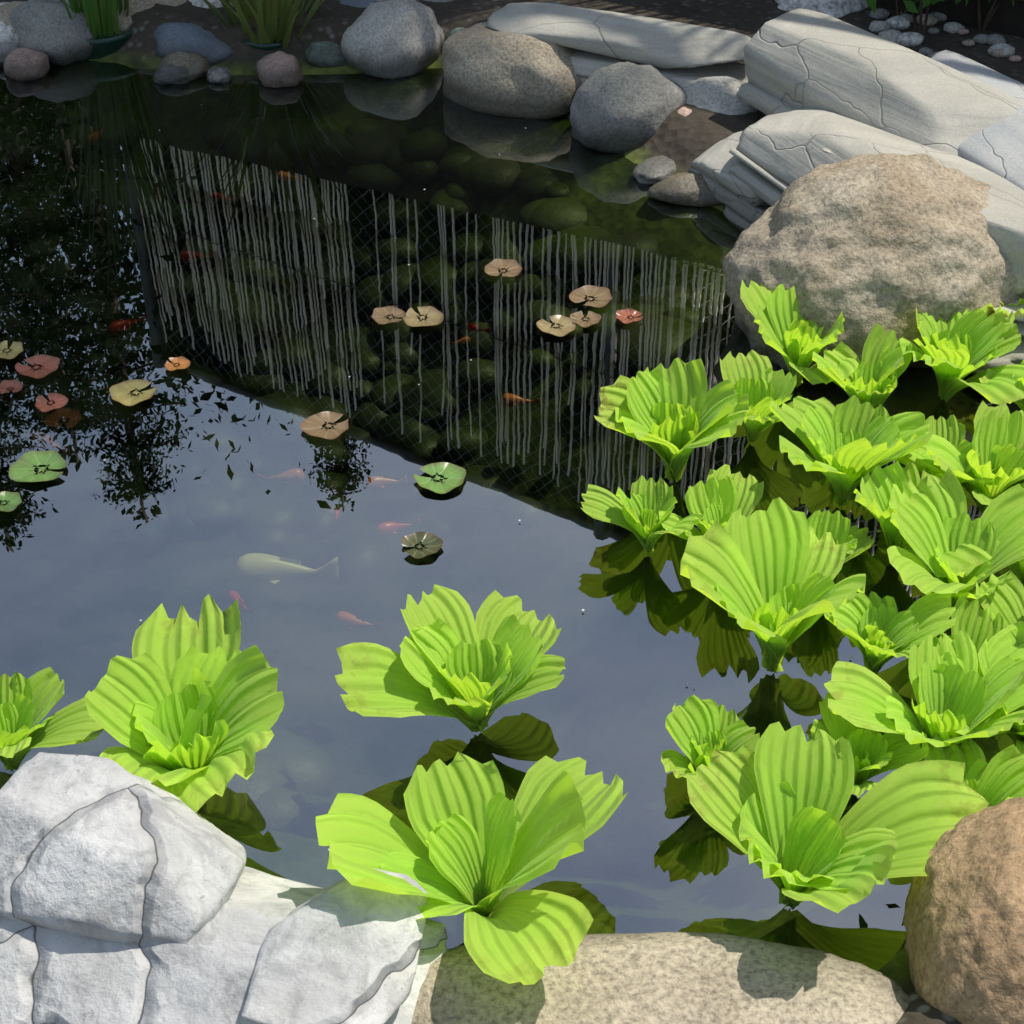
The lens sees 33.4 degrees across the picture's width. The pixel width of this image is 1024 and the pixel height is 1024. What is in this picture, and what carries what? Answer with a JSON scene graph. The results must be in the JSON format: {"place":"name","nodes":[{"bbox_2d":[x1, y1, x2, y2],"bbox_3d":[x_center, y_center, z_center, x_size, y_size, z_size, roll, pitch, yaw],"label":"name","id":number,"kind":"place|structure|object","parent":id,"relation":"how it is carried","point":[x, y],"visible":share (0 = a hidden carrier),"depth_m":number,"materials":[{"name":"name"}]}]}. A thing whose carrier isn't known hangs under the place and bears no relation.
{"place":"outdoors","nodes":[
{"label":"outdoors","id":0,"kind":"place"},
{"bbox_2d":[0,0,1023,1023],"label":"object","id":1,"kind":"structure","parent":0,"point":[645,642],"depth_m":3.02,"materials":[{"name":"liquid"}]},
{"bbox_2d":[0,2,18,42],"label":"rock","id":2,"kind":"object","parent":1,"relation":"on","point":[7,34],"visible":0.13,"depth_m":3.83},
{"bbox_2d":[0,42,18,65],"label":"rock","id":3,"kind":"object","parent":1,"relation":"on","point":[7,49],"visible":0.39,"depth_m":3.81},
{"bbox_2d":[0,1,26,33],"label":"rock","id":4,"kind":"object","parent":1,"relation":"on","point":[6,9],"visible":0.15,"depth_m":3.86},
{"bbox_2d":[3,48,49,80],"bbox_3d":[-1.072,-0.995,3.777,0.098,0.055,0.116,1,37,2],"label":"rock","id":5,"kind":"object","parent":1,"relation":"on","point":[25,64],"visible":1,"depth_m":3.75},
{"bbox_2d":[9,0,93,65],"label":"rock","id":6,"kind":"object","parent":1,"relation":"on","point":[55,32],"visible":0.74,"depth_m":3.80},
{"bbox_2d":[112,0,154,31],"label":"rock","id":7,"kind":"object","parent":1,"relation":"on","point":[124,20],"visible":0.24,"depth_m":3.88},
{"bbox_2d":[155,0,186,5],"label":"stone","id":8,"kind":"object","parent":1,"relation":"on","point":[172,2],"visible":0.16,"depth_m":3.93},
{"bbox_2d":[153,64,189,84],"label":"stone","id":9,"kind":"object","parent":1,"relation":"on","point":[169,74],"visible":0.98,"depth_m":3.73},
{"bbox_2d":[155,51,210,80],"bbox_3d":[-0.729,-0.987,3.769,0.121,0.050,0.101,-3,37,-3],"label":"rock","id":10,"kind":"object","parent":1,"relation":"on","point":[197,65],"visible":0.81,"depth_m":3.75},
{"bbox_2d":[153,22,233,64],"bbox_3d":[-0.715,-1.063,3.852,0.229,0.081,0.168,16,40,20],"label":"stone","id":11,"kind":"object","parent":1,"relation":"on","point":[170,37],"visible":0.62,"depth_m":3.80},
{"bbox_2d":[189,0,232,8],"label":"rock","id":12,"kind":"object","parent":1,"relation":"on","point":[202,3],"visible":0.08,"depth_m":3.91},
{"bbox_2d":[207,66,231,82],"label":"stone","id":13,"kind":"object","parent":1,"relation":"on","point":[217,74],"visible":1,"depth_m":3.74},
{"bbox_2d":[0,752,447,1023],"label":"rock","id":14,"kind":"object","parent":1,"relation":"on","point":[126,897],"visible":0.98,"depth_m":1.70,"materials":[{"name":"stone"}]},
{"bbox_2d":[203,0,323,49],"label":"potted grass","id":15,"kind":"object","parent":1,"relation":"on","point":[266,14],"depth_m":3.78,"materials":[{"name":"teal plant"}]},
{"bbox_2d":[255,51,302,87],"bbox_3d":[-0.511,-0.976,3.746,0.104,0.065,0.121,-16,40,-20],"label":"stone","id":16,"kind":"object","parent":1,"relation":"on","point":[279,69],"visible":1,"depth_m":3.71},
{"bbox_2d":[304,41,347,67],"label":"stone","id":17,"kind":"object","parent":1,"relation":"on","point":[323,54],"visible":0.86,"depth_m":3.79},
{"bbox_2d":[340,0,379,7],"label":"rock","id":18,"kind":"object","parent":1,"relation":"on","point":[360,3],"visible":0.11,"depth_m":3.92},
{"bbox_2d":[0,107,722,832],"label":"submerged stones","id":19,"kind":"object","parent":1,"relation":"on","point":[200,473],"visible":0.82,"depth_m":3.43,"materials":[{"name":"stone"}]},
{"bbox_2d":[341,0,443,79],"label":"stone","id":20,"kind":"object","parent":1,"relation":"on","point":[392,39],"visible":0.95,"depth_m":3.75,"materials":[{"name":"stone"}]},
{"bbox_2d":[441,22,579,119],"bbox_3d":[0.011,-0.967,3.671,0.343,0.163,0.273,15,40,19],"label":"stone","id":21,"kind":"object","parent":1,"relation":"on","point":[487,70],"visible":0.81,"depth_m":3.58,"materials":[{"name":"stone"}]},
{"bbox_2d":[486,2,751,87],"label":"rock slab","id":22,"kind":"structure","parent":1,"relation":"on","point":[683,55],"depth_m":3.54,"materials":[{"name":"stone"}]},
{"bbox_2d":[570,61,686,153],"bbox_3d":[0.235,-0.842,3.502,0.253,0.165,0.215,-17,40,-21],"label":"stone","id":23,"kind":"object","parent":1,"relation":"on","point":[621,107],"visible":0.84,"depth_m":3.43,"materials":[{"name":"stone"}]},
{"bbox_2d":[411,932,909,1023],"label":"boulder","id":24,"kind":"object","parent":1,"relation":"on","point":[671,978],"visible":0.75,"depth_m":1.74,"materials":[{"name":"stone"}]},
{"bbox_2d":[688,131,769,229],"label":"slab","id":25,"kind":"structure","parent":1,"relation":"on","point":[714,164],"depth_m":3.24,"materials":[{"name":"stone"}]},
{"bbox_2d":[775,0,868,17],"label":"stone","id":26,"kind":"object","parent":1,"relation":"on","point":[836,8],"visible":0.19,"depth_m":3.88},
{"bbox_2d":[724,108,1023,373],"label":"layered slab","id":27,"kind":"object","parent":1,"relation":"on","point":[778,154],"visible":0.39,"depth_m":3.05,"materials":[{"name":"stone"}]},
{"bbox_2d":[870,8,889,19],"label":"pebble","id":28,"kind":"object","parent":1,"relation":"on","point":[879,16],"depth_m":3.85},
{"bbox_2d":[878,29,901,43],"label":"pebble","id":29,"kind":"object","parent":1,"relation":"on","point":[892,35],"depth_m":3.73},
{"bbox_2d":[886,15,910,29],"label":"pebble","id":30,"kind":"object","parent":1,"relation":"on","point":[902,23],"depth_m":3.80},
{"bbox_2d":[898,32,923,45],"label":"pebble","id":31,"kind":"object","parent":1,"relation":"on","point":[910,39],"depth_m":3.72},
{"bbox_2d":[916,14,937,25],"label":"pebble","id":32,"kind":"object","parent":1,"relation":"on","point":[932,20],"depth_m":3.82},
{"bbox_2d":[930,12,946,20],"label":"pebble","id":33,"kind":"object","parent":1,"relation":"on","point":[940,16],"depth_m":3.84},
{"bbox_2d":[943,22,964,33],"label":"pebble","id":34,"kind":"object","parent":1,"relation":"on","point":[951,27],"depth_m":3.78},
{"bbox_2d":[903,797,1023,1023],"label":"boulder","id":35,"kind":"object","parent":1,"relation":"on","point":[963,919],"visible":0.96,"depth_m":1.72,"materials":[{"name":"stone"}]},
{"bbox_2d":[931,50,1023,189],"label":"layered slab","id":36,"kind":"object","parent":1,"relation":"on","point":[997,148],"visible":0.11,"depth_m":3.02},
{"bbox_2d":[736,8,1023,156],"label":"layered slab","id":37,"kind":"object","parent":36,"relation":"on","point":[796,59],"visible":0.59,"depth_m":3.19,"materials":[{"name":"stone"}]},
{"bbox_2d":[972,34,987,43],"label":"pebble","id":38,"kind":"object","parent":1,"relation":"on","point":[980,38],"depth_m":3.73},
{"bbox_2d":[986,34,1005,45],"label":"pebble","id":39,"kind":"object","parent":1,"relation":"on","point":[992,39],"depth_m":3.72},
{"bbox_2d":[989,49,1005,57],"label":"pebble","id":40,"kind":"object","parent":1,"relation":"on","point":[997,53],"depth_m":3.67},
{"bbox_2d":[869,21,890,32],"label":"pebble","id":41,"kind":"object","parent":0,"point":[877,26],"depth_m":3.79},
{"bbox_2d":[866,0,1022,36],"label":"plant sprig","id":42,"kind":"object","parent":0,"point":[989,15],"depth_m":3.72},
{"bbox_2d":[876,0,1023,37],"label":"fence","id":43,"kind":"object","parent":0,"point":[1007,18],"depth_m":3.79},
{"bbox_2d":[987,43,1014,56],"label":"pebble","id":44,"kind":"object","parent":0,"point":[1008,50],"depth_m":3.67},
{"label":"pond water","id":45,"kind":"structure","parent":0,"visible":0},
{"bbox_2d":[0,491,21,511],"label":"lily pad","id":46,"kind":"object","parent":45,"relation":"on","point":[11,501],"visible":1,"depth_m":2.51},
{"bbox_2d":[0,341,22,358],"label":"lily pad","id":47,"kind":"object","parent":45,"relation":"on","point":[15,349],"visible":1,"depth_m":2.84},
{"bbox_2d":[0,379,22,393],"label":"lily pad","id":48,"kind":"object","parent":45,"relation":"on","point":[14,385],"visible":1,"depth_m":2.75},
{"bbox_2d":[15,354,59,378],"bbox_3d":[-0.779,-0.238,2.798,0.070,0.005,0.072,0,37,0],"label":"lily pad","id":49,"kind":"object","parent":45,"relation":"on","point":[44,364],"visible":1,"depth_m":2.80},
{"bbox_2d":[9,450,66,481],"bbox_3d":[-0.714,-0.068,2.572,0.085,0.005,0.085,0,37,0],"label":"lily pad","id":50,"kind":"object","parent":45,"relation":"on","point":[30,466],"visible":1,"depth_m":2.58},
{"bbox_2d":[31,431,70,457],"bbox_3d":[-0.733,-0.109,2.716,0.079,0.028,0.027,19,41,24],"label":"koi fish","id":51,"kind":"object","parent":45,"relation":"on","point":[40,439],"visible":1,"depth_m":2.71},
{"bbox_2d":[35,393,67,411],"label":"lily pad","id":52,"kind":"object","parent":45,"relation":"on","point":[43,404],"visible":1,"depth_m":2.72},
{"bbox_2d":[0,667,105,772],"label":"water lettuce","id":53,"kind":"object","parent":45,"relation":"on","point":[27,705],"visible":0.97,"depth_m":2.04,"materials":[{"name":"green plant"}]},
{"bbox_2d":[44,408,81,427],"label":"lily pad","id":54,"kind":"object","parent":45,"relation":"on","point":[70,418],"visible":1,"depth_m":2.78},
{"bbox_2d":[87,123,104,144],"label":"koi fish","id":55,"kind":"object","parent":45,"relation":"in","point":[93,138],"visible":1,"depth_m":3.62},
{"bbox_2d":[61,0,133,59],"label":"potted grass","id":56,"kind":"object","parent":45,"relation":"on","point":[100,15],"depth_m":3.82,"materials":[{"name":"teal plastic"}]},
{"bbox_2d":[109,313,147,335],"bbox_3d":[-0.683,-0.334,3.035,0.074,0.026,0.025,-23,43,-27],"label":"koi fish","id":57,"kind":"object","parent":45,"relation":"on","point":[117,327],"visible":1,"depth_m":3.02},
{"bbox_2d":[109,379,156,405],"bbox_3d":[-0.608,-0.191,2.735,0.077,0.005,0.075,0,37,0],"label":"lily pad","id":58,"kind":"object","parent":45,"relation":"on","point":[126,393],"visible":1,"depth_m":2.74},
{"bbox_2d":[165,356,189,370],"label":"lily pad","id":59,"kind":"object","parent":45,"relation":"on","point":[181,362],"visible":1,"depth_m":2.81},
{"bbox_2d":[84,594,283,811],"bbox_3d":[-0.377,0.255,1.974,0.212,0.209,0.343,-16,40,-20],"label":"water lettuce","id":60,"kind":"object","parent":45,"relation":"on","point":[185,708],"visible":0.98,"depth_m":1.95,"materials":[{"name":"green plant"}]},
{"bbox_2d":[178,250,214,262],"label":"koi fish","id":61,"kind":"object","parent":45,"relation":"on","point":[186,256],"visible":1,"depth_m":3.23},
{"bbox_2d":[211,192,235,200],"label":"koi fish","id":62,"kind":"object","parent":45,"relation":"in","point":[216,196],"visible":1,"depth_m":3.46},
{"bbox_2d":[227,590,253,617],"bbox_3d":[-0.399,0.136,2.512,0.021,0.022,0.061,-27,45,-31],"label":"koi fish","id":63,"kind":"object","parent":45,"relation":"in","point":[232,596],"visible":0.89,"depth_m":2.51},
{"bbox_2d":[257,468,304,484],"bbox_3d":[-0.357,-0.053,2.642,0.074,0.026,0.025,-6,37,-8],"label":"koi fish","id":64,"kind":"object","parent":45,"relation":"on","point":[296,476],"visible":1,"depth_m":2.64},
{"bbox_2d":[233,553,338,587],"bbox_3d":[-0.324,0.083,2.442,0.150,0.053,0.051,-2,37,-2],"label":"koi fish","id":65,"kind":"object","parent":45,"relation":"in","point":[253,570],"visible":1,"depth_m":2.43},
{"bbox_2d":[276,171,303,182],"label":"koi fish","id":66,"kind":"object","parent":45,"relation":"in","point":[282,176],"visible":1,"depth_m":3.53},
{"bbox_2d":[300,411,348,438],"bbox_3d":[-0.292,-0.135,2.661,0.076,0.005,0.077,0,37,0],"label":"lily pad","id":67,"kind":"object","parent":45,"relation":"on","point":[317,425],"visible":1,"depth_m":2.66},
{"bbox_2d":[335,611,382,632],"bbox_3d":[-0.216,0.156,2.405,0.072,0.025,0.024,12,39,16],"label":"koi fish","id":68,"kind":"object","parent":45,"relation":"in","point":[344,619],"visible":1,"depth_m":2.40},
{"bbox_2d":[365,475,406,490],"bbox_3d":[-0.198,-0.047,2.674,0.067,0.024,0.023,-9,38,-12],"label":"koi fish","id":69,"kind":"object","parent":45,"relation":"on","point":[374,483],"visible":1,"depth_m":2.67},
{"bbox_2d":[372,306,405,323],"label":"lily pad","id":70,"kind":"object","parent":45,"relation":"on","point":[384,315],"visible":1,"depth_m":2.94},
{"bbox_2d":[376,518,419,537],"bbox_3d":[-0.170,0.023,2.532,0.068,0.024,0.023,-12,39,-16],"label":"koi fish","id":71,"kind":"object","parent":45,"relation":"on","point":[385,529],"visible":1,"depth_m":2.52},
{"bbox_2d":[401,532,442,558],"bbox_3d":[-0.127,0.047,2.419,0.060,0.005,0.060,0,37,0],"label":"lily pad","id":72,"kind":"object","parent":45,"relation":"on","point":[425,543],"visible":1,"depth_m":2.42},
{"bbox_2d":[403,306,443,326],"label":"lily pad","id":73,"kind":"object","parent":45,"relation":"on","point":[431,315],"visible":1,"depth_m":2.93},
{"bbox_2d":[413,462,465,493],"bbox_3d":[-0.108,-0.051,2.549,0.079,0.005,0.078,0,37,0],"label":"lily pad","id":74,"kind":"object","parent":45,"relation":"on","point":[449,477],"visible":1,"depth_m":2.55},
{"bbox_2d":[334,584,565,732],"bbox_3d":[-0.075,0.194,2.099,0.287,0.155,0.204,-6,37,-8],"label":"water lettuce","id":75,"kind":"object","parent":45,"relation":"on","point":[453,659],"visible":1,"depth_m":2.08,"materials":[{"name":"green plant"}]},
{"bbox_2d":[316,752,627,984],"bbox_3d":[-0.037,0.376,1.804,0.330,0.218,0.342,-1,35,0],"label":"water lettuce","id":76,"kind":"object","parent":45,"relation":"on","point":[478,848],"visible":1,"depth_m":1.81,"materials":[{"name":"green plant"}]},
{"bbox_2d":[466,323,489,333],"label":"koi fish","id":77,"kind":"object","parent":45,"relation":"in","point":[472,327],"visible":1,"depth_m":3.08},
{"bbox_2d":[485,259,521,276],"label":"lily pad","id":78,"kind":"object","parent":45,"relation":"on","point":[507,267],"visible":1,"depth_m":3.07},
{"bbox_2d":[501,393,539,407],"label":"koi fish","id":79,"kind":"object","parent":45,"relation":"on","point":[510,400],"visible":1,"depth_m":2.83},
{"bbox_2d":[536,315,575,336],"bbox_3d":[0.076,-0.316,2.901,0.068,0.005,0.069,0,37,0],"label":"lily pad","id":80,"kind":"object","parent":45,"relation":"on","point":[563,326],"visible":1,"depth_m":2.91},
{"bbox_2d":[570,311,600,326],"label":"lily pad","id":81,"kind":"object","parent":45,"relation":"on","point":[592,318],"visible":1,"depth_m":2.92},
{"bbox_2d":[569,285,611,307],"bbox_3d":[0.137,-0.377,2.982,0.076,0.005,0.076,0,37,0],"label":"lily pad","id":82,"kind":"object","parent":45,"relation":"on","point":[597,296],"visible":1,"depth_m":2.99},
{"bbox_2d":[616,308,642,323],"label":"lily pad","id":83,"kind":"object","parent":45,"relation":"on","point":[625,316],"visible":1,"depth_m":2.93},
{"bbox_2d":[580,475,701,553],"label":"water lettuce","id":84,"kind":"object","parent":45,"relation":"on","point":[637,514],"visible":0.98,"depth_m":2.39,"materials":[{"name":"green plant"}]},
{"bbox_2d":[633,155,675,184],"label":"stone","id":85,"kind":"object","parent":45,"relation":"on","point":[654,170],"visible":0.91,"depth_m":3.35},
{"bbox_2d":[594,357,749,482],"bbox_3d":[0.235,-0.113,2.488,0.221,0.179,0.159,14,39,18],"label":"water lettuce","id":86,"kind":"object","parent":45,"relation":"on","point":[675,415],"visible":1,"depth_m":2.48,"materials":[{"name":"green plant"}]},
{"bbox_2d":[647,172,722,206],"bbox_3d":[0.362,-0.630,3.298,0.204,0.047,0.113,-1,37,-2],"label":"stone","id":87,"kind":"object","parent":45,"relation":"on","point":[689,189],"visible":0.61,"depth_m":3.27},
{"bbox_2d":[661,695,759,777],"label":"water lettuce","id":88,"kind":"object","parent":45,"relation":"on","point":[699,730],"visible":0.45,"depth_m":2.00,"materials":[{"name":"green plant"}]},
{"bbox_2d":[659,464,763,539],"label":"water lettuce","id":89,"kind":"object","parent":45,"relation":"on","point":[721,495],"visible":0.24,"depth_m":2.37,"materials":[{"name":"green plant"}]},
{"bbox_2d":[683,76,757,114],"bbox_3d":[0.426,-0.833,3.517,0.193,0.124,0.202,-30,46,-34],"label":"rock","id":90,"kind":"object","parent":45,"relation":"on","point":[718,94],"visible":0.3,"depth_m":3.47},
{"bbox_2d":[720,350,807,442],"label":"water lettuce","id":91,"kind":"object","parent":45,"relation":"on","point":[758,379],"visible":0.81,"depth_m":2.60,"materials":[{"name":"green plant"}]},
{"bbox_2d":[680,497,865,672],"bbox_3d":[0.320,0.105,2.163,0.229,0.218,0.255,0,40,0],"label":"water lettuce","id":92,"kind":"object","parent":45,"relation":"on","point":[768,576],"visible":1,"depth_m":2.16,"materials":[{"name":"green plant"}]},
{"bbox_2d":[740,280,858,387],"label":"water lettuce","id":93,"kind":"object","parent":45,"relation":"on","point":[789,333],"visible":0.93,"depth_m":2.71,"materials":[{"name":"green plant"}]},
{"bbox_2d":[686,722,988,912],"bbox_3d":[0.366,0.345,1.861,0.293,0.202,0.264,-17,40,-22],"label":"water lettuce","id":94,"kind":"object","parent":45,"relation":"on","point":[772,808],"visible":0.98,"depth_m":1.87,"materials":[{"name":"green plant"}]},
{"bbox_2d":[807,510,874,562],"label":"water lettuce","id":95,"kind":"object","parent":45,"relation":"on","point":[836,524],"visible":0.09,"depth_m":2.32,"materials":[{"name":"green plant"}]},
{"bbox_2d":[769,395,932,506],"bbox_3d":[0.480,-0.082,2.448,0.224,0.176,0.221,2,37,-1],"label":"water lettuce","id":96,"kind":"object","parent":45,"relation":"on","point":[851,442],"visible":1,"depth_m":2.45,"materials":[{"name":"green plant"}]},
{"bbox_2d":[812,323,911,408],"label":"water lettuce","id":97,"kind":"object","parent":45,"relation":"on","point":[884,362],"visible":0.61,"depth_m":2.61,"materials":[{"name":"green plant"}]},
{"bbox_2d":[808,692,928,797],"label":"water lettuce","id":98,"kind":"object","parent":45,"relation":"on","point":[874,754],"visible":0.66,"depth_m":2.02,"materials":[{"name":"green plant"}]},
{"bbox_2d":[722,153,1023,371],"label":"boulder","id":99,"kind":"object","parent":45,"relation":"on","point":[864,244],"visible":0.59,"depth_m":2.74,"materials":[{"name":"stone"}]},
{"bbox_2d":[824,591,956,674],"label":"water lettuce","id":100,"kind":"object","parent":45,"relation":"on","point":[866,625],"visible":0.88,"depth_m":2.16,"materials":[{"name":"green plant"}]},
{"bbox_2d":[853,461,991,576],"bbox_3d":[0.550,0.033,2.332,0.124,0.134,0.218,-19,41,-23],"label":"water lettuce","id":101,"kind":"object","parent":45,"relation":"on","point":[874,497],"visible":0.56,"depth_m":2.34,"materials":[{"name":"green plant"}]},
{"bbox_2d":[824,621,1023,758],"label":"water lettuce","id":102,"kind":"object","parent":45,"relation":"on","point":[954,685],"visible":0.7,"depth_m":2.04,"materials":[{"name":"green plant"}]},
{"bbox_2d":[887,595,1005,658],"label":"water lettuce","id":103,"kind":"object","parent":45,"relation":"on","point":[976,623],"visible":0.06,"depth_m":2.17,"materials":[{"name":"green plant"}]},
{"bbox_2d":[895,415,1005,484],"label":"water lettuce","id":104,"kind":"object","parent":45,"relation":"on","point":[951,429],"visible":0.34,"depth_m":2.49,"materials":[{"name":"green plant"}]},
{"bbox_2d":[887,467,1023,606],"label":"water lettuce","id":105,"kind":"object","parent":45,"relation":"on","point":[931,520],"visible":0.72,"depth_m":2.27,"materials":[{"name":"green plant"}]},
{"bbox_2d":[899,304,1023,404],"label":"water lettuce","id":106,"kind":"object","parent":45,"relation":"on","point":[958,347],"visible":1,"depth_m":2.64,"materials":[{"name":"green plant"}]},
{"bbox_2d":[905,401,1023,513],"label":"water lettuce","id":107,"kind":"object","parent":45,"relation":"on","point":[998,438],"visible":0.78,"depth_m":2.44,"materials":[{"name":"green plant"}]},
{"bbox_2d":[922,732,1023,806],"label":"water lettuce","id":108,"kind":"object","parent":45,"relation":"on","point":[998,779],"visible":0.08,"depth_m":1.95,"materials":[{"name":"green plant"}]},
{"bbox_2d":[937,631,1023,753],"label":"water lettuce","id":109,"kind":"object","parent":45,"relation":"on","point":[1015,733],"visible":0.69,"depth_m":2.08,"materials":[{"name":"green plant"}]},
{"bbox_2d":[976,572,1023,626],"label":"water lettuce","id":110,"kind":"object","parent":45,"relation":"on","point":[1006,600],"visible":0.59,"depth_m":2.20,"materials":[{"name":"green plant"}]},
{"bbox_2d":[979,360,1023,411],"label":"water lettuce","id":111,"kind":"object","parent":45,"relation":"on","point":[985,379],"visible":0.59,"depth_m":2.62,"materials":[{"name":"green plant"}]},
{"bbox_2d":[987,298,1023,314],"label":"water lettuce","id":112,"kind":"object","parent":45,"relation":"on","point":[1020,302],"visible":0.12,"depth_m":2.75,"materials":[{"name":"green plant"}]},
{"bbox_2d":[1008,559,1023,585],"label":"water lettuce","id":113,"kind":"object","parent":45,"relation":"on","point":[1017,568],"visible":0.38,"depth_m":2.33,"materials":[{"name":"green plant"}]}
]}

